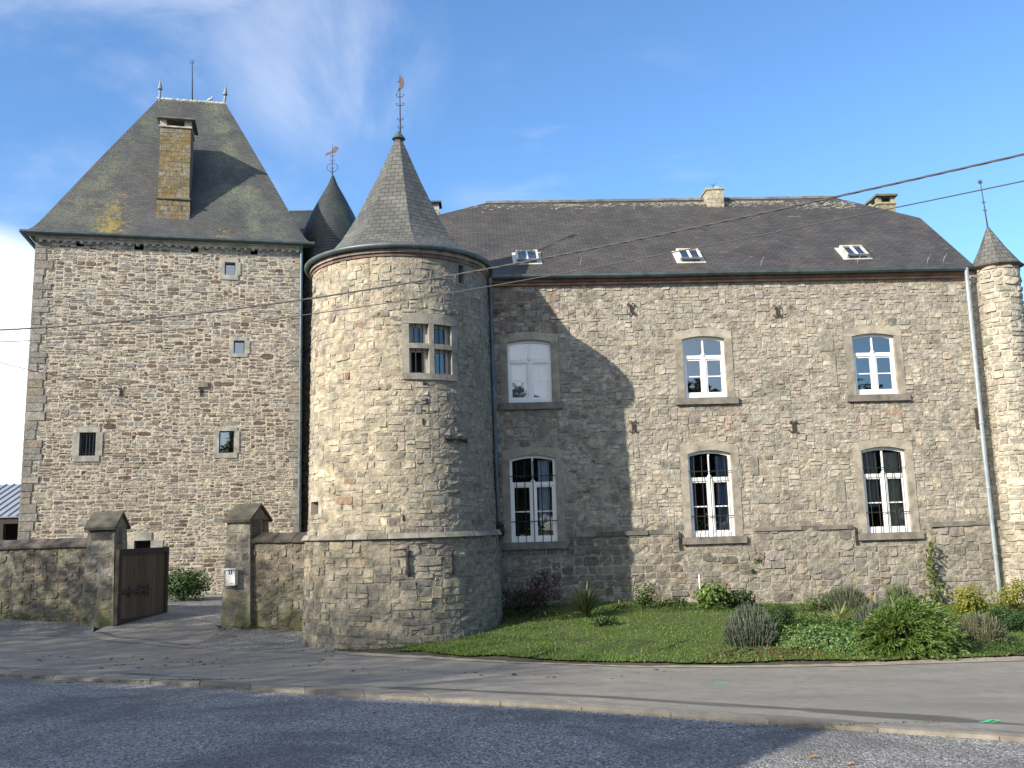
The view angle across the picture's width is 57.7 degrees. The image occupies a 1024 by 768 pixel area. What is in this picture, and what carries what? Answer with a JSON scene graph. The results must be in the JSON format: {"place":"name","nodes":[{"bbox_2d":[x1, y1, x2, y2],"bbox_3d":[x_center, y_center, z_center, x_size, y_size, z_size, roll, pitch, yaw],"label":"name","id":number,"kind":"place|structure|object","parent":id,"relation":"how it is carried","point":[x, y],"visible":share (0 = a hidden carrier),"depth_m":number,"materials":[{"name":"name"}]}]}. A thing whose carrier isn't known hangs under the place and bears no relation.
{"place":"outdoors","nodes":[
{"label":"outdoors","id":0,"kind":"place"},
{"bbox_2d":[0,619,93,637],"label":"gravel verge","id":1,"kind":"structure","parent":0,"point":[32,628],"depth_m":22.49,"materials":[{"name":"grey gravel"}]},
{"bbox_2d":[0,616,54,620],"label":"verge weeds","id":2,"kind":"object","parent":1,"relation":"on","point":[18,618],"visible":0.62,"depth_m":23.46,"materials":[{"name":"green plant"}]},
{"bbox_2d":[85,624,222,647],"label":"driveway","id":3,"kind":"structure","parent":0,"point":[181,636],"depth_m":21.52,"materials":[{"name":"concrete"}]},
{"bbox_2d":[115,594,221,625],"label":"courtyard","id":4,"kind":"structure","parent":0,"point":[206,610],"depth_m":24.45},
{"bbox_2d":[168,566,215,601],"bbox_3d":[-9.760,5.942,27.612,1.925,1.041,1.754,-2,-9,0],"label":"courtyard shrub","id":5,"kind":"object","parent":4,"relation":"on","point":[187,585],"visible":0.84,"depth_m":27.30,"materials":[{"name":"green plant"}]},
{"bbox_2d":[193,628,333,654],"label":"gravel verge","id":6,"kind":"structure","parent":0,"point":[263,640],"depth_m":20.39,"materials":[{"name":"grey gravel"}]},
{"bbox_2d":[218,622,265,629],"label":"verge weeds","id":7,"kind":"object","parent":6,"relation":"on","point":[239,626],"visible":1,"depth_m":21.80,"materials":[{"name":"green plant"}]},
{"bbox_2d":[0,677,1023,767],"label":"gravel forecourt","id":8,"kind":"structure","parent":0,"point":[47,723],"depth_m":9.05,"materials":[{"name":"grey gravel"}]},
{"bbox_2d":[0,635,1023,730],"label":"road","id":9,"kind":"structure","parent":0,"point":[971,694],"depth_m":13.27,"materials":[{"name":"grey asphalt"}]},
{"bbox_2d":[23,654,671,678],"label":"mud crumbs","id":10,"kind":"object","parent":9,"relation":"on","point":[292,665],"visible":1,"depth_m":16.53,"materials":[{"name":"soil"}]},
{"bbox_2d":[0,669,1023,741],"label":"kerb","id":11,"kind":"structure","parent":9,"relation":"on","point":[912,729],"depth_m":10.31,"materials":[{"name":"concrete"}]},
{"bbox_2d":[55,678,253,682],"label":"kerb moss","id":12,"kind":"object","parent":11,"relation":"on","point":[150,680],"visible":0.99,"depth_m":13.72,"materials":[{"name":"green plant"}]},
{"bbox_2d":[686,720,962,729],"bbox_3d":[2.913,3.256,8.870,2.766,0.027,0.130,-2,-9,0],"label":"kerb moss","id":13,"kind":"object","parent":11,"relation":"on","point":[818,724],"visible":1,"depth_m":8.87,"materials":[{"name":"green plant"}]},
{"bbox_2d":[306,649,1023,667],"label":"road edge","id":14,"kind":"object","parent":9,"relation":"on","point":[1005,658],"visible":0.99,"depth_m":14.80,"materials":[{"name":"concrete"}]},
{"bbox_2d":[0,153,1023,330],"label":"overhead cable","id":15,"kind":"object","parent":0,"point":[885,185],"visible":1,"depth_m":9.72,"materials":[{"name":"black rubber"}]},
{"bbox_2d":[0,180,1023,341],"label":"overhead cable","id":16,"kind":"object","parent":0,"point":[558,273],"visible":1,"depth_m":9.49,"materials":[{"name":"black rubber"}]},
{"bbox_2d":[0,0,1023,484],"label":"sky","id":17,"kind":"structure","parent":0,"point":[503,100],"materials":[{"name":"blue"}]},
{"bbox_2d":[295,643,1023,665],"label":"soil verge","id":18,"kind":"structure","parent":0,"point":[530,659],"depth_m":15.60,"materials":[{"name":"brown soil"}]},
{"bbox_2d":[323,645,430,651],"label":"verge weeds","id":19,"kind":"object","parent":18,"relation":"on","point":[372,648],"visible":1,"depth_m":17.93,"materials":[{"name":"green plant"}]},
{"bbox_2d":[853,589,981,660],"bbox_3d":[6.680,4.038,15.620,1.953,1.134,2.022,6,-12,-42],"label":"spreading conifer","id":20,"kind":"object","parent":18,"relation":"on","point":[910,624],"visible":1,"depth_m":15.26,"materials":[{"name":"green plant"}]},
{"bbox_2d":[829,652,1023,662],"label":"leaf litter","id":21,"kind":"object","parent":18,"relation":"on","point":[1008,653],"visible":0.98,"depth_m":14.70,"materials":[{"name":"brown plant"}]},
{"bbox_2d":[396,600,1023,662],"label":"lawn","id":22,"kind":"structure","parent":0,"point":[574,639],"depth_m":18.25,"materials":[{"name":"green plant"}]},
{"bbox_2d":[501,587,538,614],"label":"shaded bush","id":23,"kind":"object","parent":22,"relation":"on","point":[517,605],"visible":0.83,"depth_m":21.14,"materials":[{"name":"green plant"}]},
{"bbox_2d":[516,570,563,609],"bbox_3d":[0.639,4.829,21.618,1.109,1.003,0.729,2,-9,-24],"label":"maple shrub","id":24,"kind":"object","parent":22,"relation":"on","point":[539,594],"visible":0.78,"depth_m":21.65,"materials":[{"name":"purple plant"}]},
{"bbox_2d":[501,608,583,623],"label":"shade weeds","id":25,"kind":"object","parent":22,"relation":"on","point":[533,612],"visible":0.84,"depth_m":20.48,"materials":[{"name":"green plant"}]},
{"bbox_2d":[566,582,608,616],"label":"tall grass clump","id":26,"kind":"object","parent":22,"relation":"on","point":[584,602],"visible":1,"depth_m":20.21,"materials":[{"name":"green plant"}]},
{"bbox_2d":[588,614,618,626],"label":"plant","id":27,"kind":"object","parent":22,"relation":"on","point":[599,619],"visible":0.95,"depth_m":19.35,"materials":[{"name":"green plant"}]},
{"bbox_2d":[612,598,629,607],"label":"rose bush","id":28,"kind":"object","parent":22,"relation":"on","point":[622,602],"visible":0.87,"depth_m":21.43,"materials":[{"name":"green plant"}]},
{"bbox_2d":[627,577,661,607],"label":"rose bush","id":29,"kind":"object","parent":22,"relation":"on","point":[644,601],"visible":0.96,"depth_m":21.37,"materials":[{"name":"green plant"}]},
{"bbox_2d":[592,604,735,610],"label":"shade weeds","id":30,"kind":"object","parent":22,"relation":"on","point":[655,607],"visible":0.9,"depth_m":21.13,"materials":[{"name":"green plant"}]},
{"bbox_2d":[659,595,688,606],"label":"plant","id":31,"kind":"object","parent":22,"relation":"on","point":[677,600],"visible":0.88,"depth_m":21.64,"materials":[{"name":"green plant"}]},
{"bbox_2d":[691,579,733,608],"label":"hydrangea","id":32,"kind":"object","parent":22,"relation":"on","point":[712,595],"visible":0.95,"depth_m":21.41,"materials":[{"name":"green plant"}]},
{"bbox_2d":[723,589,760,607],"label":"plant","id":33,"kind":"object","parent":22,"relation":"on","point":[738,596],"visible":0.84,"depth_m":21.64,"materials":[{"name":"green plant"}]},
{"bbox_2d":[721,599,780,647],"bbox_3d":[4.360,4.360,16.990,1.082,0.862,0.916,-2,-9,0],"label":"lavender bush","id":34,"kind":"object","parent":22,"relation":"on","point":[745,627],"visible":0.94,"depth_m":16.75,"materials":[{"name":"green plant"}]},
{"bbox_2d":[694,651,832,660],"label":"leaf litter","id":35,"kind":"object","parent":22,"relation":"on","point":[827,656],"visible":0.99,"depth_m":15.50,"materials":[{"name":"brown plant"}]},
{"bbox_2d":[708,645,832,655],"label":"bed ground cover","id":36,"kind":"object","parent":22,"relation":"on","point":[759,647],"visible":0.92,"depth_m":16.07,"materials":[{"name":"green plant"}]},
{"bbox_2d":[767,603,796,626],"bbox_3d":[5.459,4.711,18.792,0.593,0.587,0.590,-2,-9,0],"label":"box ball","id":37,"kind":"object","parent":22,"relation":"on","point":[781,616],"visible":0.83,"depth_m":18.68,"materials":[{"name":"green plant"}]},
{"bbox_2d":[735,604,856,612],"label":"bed ground cover","id":38,"kind":"object","parent":22,"relation":"on","point":[767,608],"visible":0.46,"depth_m":21.09,"materials":[{"name":"green plant"}]},
{"bbox_2d":[798,594,834,610],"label":"plant","id":39,"kind":"object","parent":22,"relation":"on","point":[814,604],"visible":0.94,"depth_m":21.22,"materials":[{"name":"green plant"}]},
{"bbox_2d":[773,618,865,651],"bbox_3d":[5.921,4.523,16.936,2.847,0.465,2.251,-2,-9,0],"label":"ivy mat","id":40,"kind":"object","parent":22,"relation":"on","point":[805,631],"visible":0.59,"depth_m":16.46,"materials":[{"name":"green plant"}]},
{"bbox_2d":[812,602,854,622],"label":"variegated yucca","id":41,"kind":"object","parent":22,"relation":"on","point":[839,614],"visible":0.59,"depth_m":18.81,"materials":[{"name":"yellow plant"}]},
{"bbox_2d":[819,583,869,611],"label":"lavender bush","id":42,"kind":"object","parent":22,"relation":"on","point":[853,600],"visible":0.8,"depth_m":21.27,"materials":[{"name":"green plant"}]},
{"bbox_2d":[852,597,890,622],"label":"lavender bush","id":43,"kind":"object","parent":22,"relation":"on","point":[863,611],"visible":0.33,"depth_m":18.43,"materials":[{"name":"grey plant"}]},
{"bbox_2d":[788,607,960,623],"bbox_3d":[7.612,4.837,19.365,4.440,0.391,1.840,-2,-9,0],"label":"bed ground cover","id":44,"kind":"object","parent":22,"relation":"on","point":[814,616],"visible":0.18,"depth_m":19.39,"materials":[{"name":"green plant"}]},
{"bbox_2d":[881,580,918,606],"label":"lavender bush","id":45,"kind":"object","parent":22,"relation":"on","point":[900,591],"visible":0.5,"depth_m":21.32,"materials":[{"name":"green plant"}]},
{"bbox_2d":[923,540,950,604],"bbox_3d":[10.279,4.611,22.576,0.719,1.617,0.469,-2,-9,0],"label":"hollyhock","id":46,"kind":"object","parent":22,"relation":"on","point":[930,549],"visible":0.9,"depth_m":22.55,"materials":[{"name":"green plant"}]},
{"bbox_2d":[948,582,995,613],"bbox_3d":[10.163,4.774,20.570,1.059,0.786,0.696,-2,-9,0],"label":"yellow shrub","id":47,"kind":"object","parent":22,"relation":"on","point":[965,602],"visible":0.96,"depth_m":20.45,"materials":[{"name":"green plant"}]},
{"bbox_2d":[951,610,1008,643],"bbox_3d":[8.298,4.318,16.533,1.012,0.594,0.886,-2,-9,0],"label":"lavender bush","id":48,"kind":"object","parent":22,"relation":"on","point":[979,627],"visible":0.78,"depth_m":16.33,"materials":[{"name":"green plant"}]},
{"bbox_2d":[942,609,1023,631],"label":"bed ground cover","id":49,"kind":"object","parent":22,"relation":"on","point":[972,612],"visible":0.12,"depth_m":18.39,"materials":[{"name":"green plant"}]},
{"bbox_2d":[953,638,1023,653],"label":"bed ground cover","id":50,"kind":"object","parent":22,"relation":"on","point":[1005,641],"visible":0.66,"depth_m":15.49,"materials":[{"name":"green plant"}]},
{"bbox_2d":[989,603,1023,632],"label":"box ball","id":51,"kind":"object","parent":22,"relation":"on","point":[1006,618],"visible":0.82,"depth_m":17.69,"materials":[{"name":"green plant"}]},
{"bbox_2d":[992,578,1023,612],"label":"yellow shrub","id":52,"kind":"object","parent":22,"relation":"on","point":[1011,599],"visible":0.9,"depth_m":20.65,"materials":[{"name":"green plant"}]},
{"bbox_3d":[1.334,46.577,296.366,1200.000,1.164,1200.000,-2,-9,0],"label":"ground","id":53,"kind":"structure","parent":0,"visible":0},
{"bbox_2d":[0,483,20,539],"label":"open barn","id":54,"kind":"structure","parent":53,"relation":"on","point":[9,504],"depth_m":37.43,"materials":[{"name":"metal"}]},
{"bbox_2d":[0,538,86,622],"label":"boundary wall","id":55,"kind":"structure","parent":53,"relation":"on","point":[43,579],"depth_m":23.62,"materials":[{"name":"stone"}]},
{"bbox_2d":[79,511,130,628],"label":"gate pillar","id":56,"kind":"structure","parent":53,"relation":"on","point":[107,535],"depth_m":23.04,"materials":[{"name":"stone"}]},
{"bbox_2d":[113,547,168,624],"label":"wooden gate","id":57,"kind":"structure","parent":56,"relation":"attached to","point":[141,583],"depth_m":23.80,"materials":[{"name":"brown wood"}]},
{"bbox_2d":[17,60,314,594],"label":"square keep","id":58,"kind":"structure","parent":53,"relation":"on","point":[180,444],"depth_m":30.61,"materials":[{"name":"stone"}]},
{"bbox_2d":[0,362,90,379],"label":"overhead cable","id":59,"kind":"object","parent":58,"relation":"attached to","point":[45,373],"visible":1,"depth_m":27.45,"materials":[{"name":"black rubber"}]},
{"bbox_2d":[221,503,272,628],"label":"gate pillar","id":60,"kind":"structure","parent":53,"relation":"on","point":[247,523],"depth_m":22.27,"materials":[{"name":"stone"}]},
{"bbox_2d":[224,568,238,585],"bbox_3d":[-6.654,4.577,22.058,0.290,0.395,0.190,-3,-9,12],"label":"mailbox","id":61,"kind":"object","parent":60,"relation":"attached to","point":[231,576],"visible":1,"depth_m":22.02,"materials":[{"name":"paint"}]},
{"bbox_2d":[251,532,306,630],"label":"boundary wall","id":62,"kind":"structure","parent":53,"relation":"on","point":[278,571],"depth_m":21.96,"materials":[{"name":"stone"}]},
{"bbox_2d":[289,210,312,529],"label":"wing","id":63,"kind":"structure","parent":53,"relation":"on","point":[300,217],"depth_m":39.20,"materials":[{"name":"grey stone"}]},
{"bbox_2d":[301,144,355,531],"bbox_3d":[-6.759,-0.879,35.051,2.720,17.167,2.720,-2,-9,0],"label":"turret","id":64,"kind":"object","parent":53,"relation":"on","point":[331,219],"visible":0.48,"depth_m":34.60,"materials":[{"name":"stone"}]},
{"bbox_2d":[301,75,502,648],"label":"round tower","id":65,"kind":"structure","parent":53,"relation":"on","point":[403,545],"depth_m":19.59,"materials":[{"name":"stone"}]},
{"bbox_2d":[409,324,426,342],"bbox_3d":[-2.007,-1.050,19.771,0.398,0.429,0.165,1,-9,-17],"label":"window","id":66,"kind":"structure","parent":65,"relation":"in","point":[423,327],"depth_m":19.80,"materials":[{"name":"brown wood"}]},
{"bbox_2d":[409,349,426,372],"bbox_3d":[-1.988,-0.470,19.675,0.399,0.536,0.166,1,-9,-17],"label":"window","id":67,"kind":"structure","parent":65,"relation":"in","point":[424,352],"depth_m":19.70,"materials":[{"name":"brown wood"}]},
{"bbox_2d":[434,325,447,344],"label":"window","id":68,"kind":"structure","parent":65,"relation":"in","point":[445,342],"depth_m":20.05,"materials":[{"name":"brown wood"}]},
{"bbox_2d":[434,350,447,373],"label":"window","id":69,"kind":"structure","parent":65,"relation":"in","point":[445,353],"depth_m":19.96,"materials":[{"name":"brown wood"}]},
{"bbox_2d":[492,450,500,489],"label":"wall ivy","id":70,"kind":"object","parent":65,"relation":"attached to","point":[498,467],"depth_m":22.25,"materials":[{"name":"green plant"}]},
{"bbox_2d":[495,521,505,539],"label":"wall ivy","id":71,"kind":"object","parent":65,"relation":"attached to","point":[501,526],"depth_m":21.62,"materials":[{"name":"green plant"}]},
{"bbox_2d":[431,184,1005,607],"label":"manor wing","id":72,"kind":"structure","parent":53,"relation":"on","point":[834,430],"depth_m":23.45,"materials":[{"name":"beige stone"}]},
{"bbox_2d":[515,517,530,535],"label":"potted plant","id":73,"kind":"object","parent":72,"relation":"on","point":[524,531],"visible":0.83,"depth_m":23.07,"materials":[{"name":"green plant"}]},
{"bbox_2d":[499,332,562,409],"bbox_3d":[0.441,-0.323,23.450,1.600,1.970,0.394,-1,-9,-2],"label":"window","id":74,"kind":"structure","parent":72,"relation":"in","point":[529,374],"depth_m":23.44,"materials":[{"name":"white paint"}]},
{"bbox_2d":[502,447,568,549],"bbox_3d":[0.528,2.808,22.977,1.640,2.500,0.391,-1,-9,-2],"label":"window","id":75,"kind":"structure","parent":72,"relation":"in","point":[558,539],"depth_m":22.92,"materials":[{"name":"white paint"}]},
{"bbox_2d":[538,521,550,535],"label":"potted plant","id":76,"kind":"object","parent":72,"relation":"on","point":[544,527],"visible":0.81,"depth_m":23.07,"materials":[{"name":"green plant"}]},
{"bbox_2d":[687,378,698,392],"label":"potted plant","id":77,"kind":"object","parent":72,"relation":"on","point":[690,387],"visible":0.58,"depth_m":23.74,"materials":[{"name":"green plant"}]},
{"bbox_2d":[696,515,707,530],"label":"potted plant","id":78,"kind":"object","parent":72,"relation":"on","point":[701,525],"visible":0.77,"depth_m":23.22,"materials":[{"name":"green plant"}]},
{"bbox_2d":[674,328,738,404],"bbox_3d":[4.868,-0.441,23.579,1.580,1.950,0.310,-1,-9,-2],"label":"window","id":79,"kind":"structure","parent":72,"relation":"in","point":[727,396],"depth_m":23.55,"materials":[{"name":"white paint"}]},
{"bbox_2d":[679,442,746,544],"bbox_3d":[4.936,2.705,23.149,1.590,2.500,0.399,-1,-9,-2],"label":"window","id":80,"kind":"structure","parent":72,"relation":"in","point":[729,504],"depth_m":23.10,"materials":[{"name":"white paint"}]},
{"bbox_2d":[708,374,720,391],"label":"potted plant","id":81,"kind":"object","parent":72,"relation":"on","point":[717,387],"visible":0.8,"depth_m":23.77,"materials":[{"name":"white plant"}]},
{"bbox_2d":[843,326,910,401],"bbox_3d":[9.240,-0.519,23.741,1.600,1.950,0.310,-1,-9,-2],"label":"window","id":82,"kind":"structure","parent":72,"relation":"in","point":[898,392],"depth_m":23.71,"materials":[{"name":"white paint"}]},
{"bbox_2d":[853,439,923,539],"bbox_3d":[9.336,2.629,23.311,1.630,2.500,0.397,-1,-9,-2],"label":"window","id":83,"kind":"structure","parent":72,"relation":"in","point":[864,453],"depth_m":23.29,"materials":[{"name":"white paint"}]},
{"bbox_2d":[969,180,1023,602],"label":"corner turret","id":84,"kind":"object","parent":53,"relation":"on","point":[997,264],"visible":0.91,"depth_m":23.30,"materials":[{"name":"stone"}]}
]}

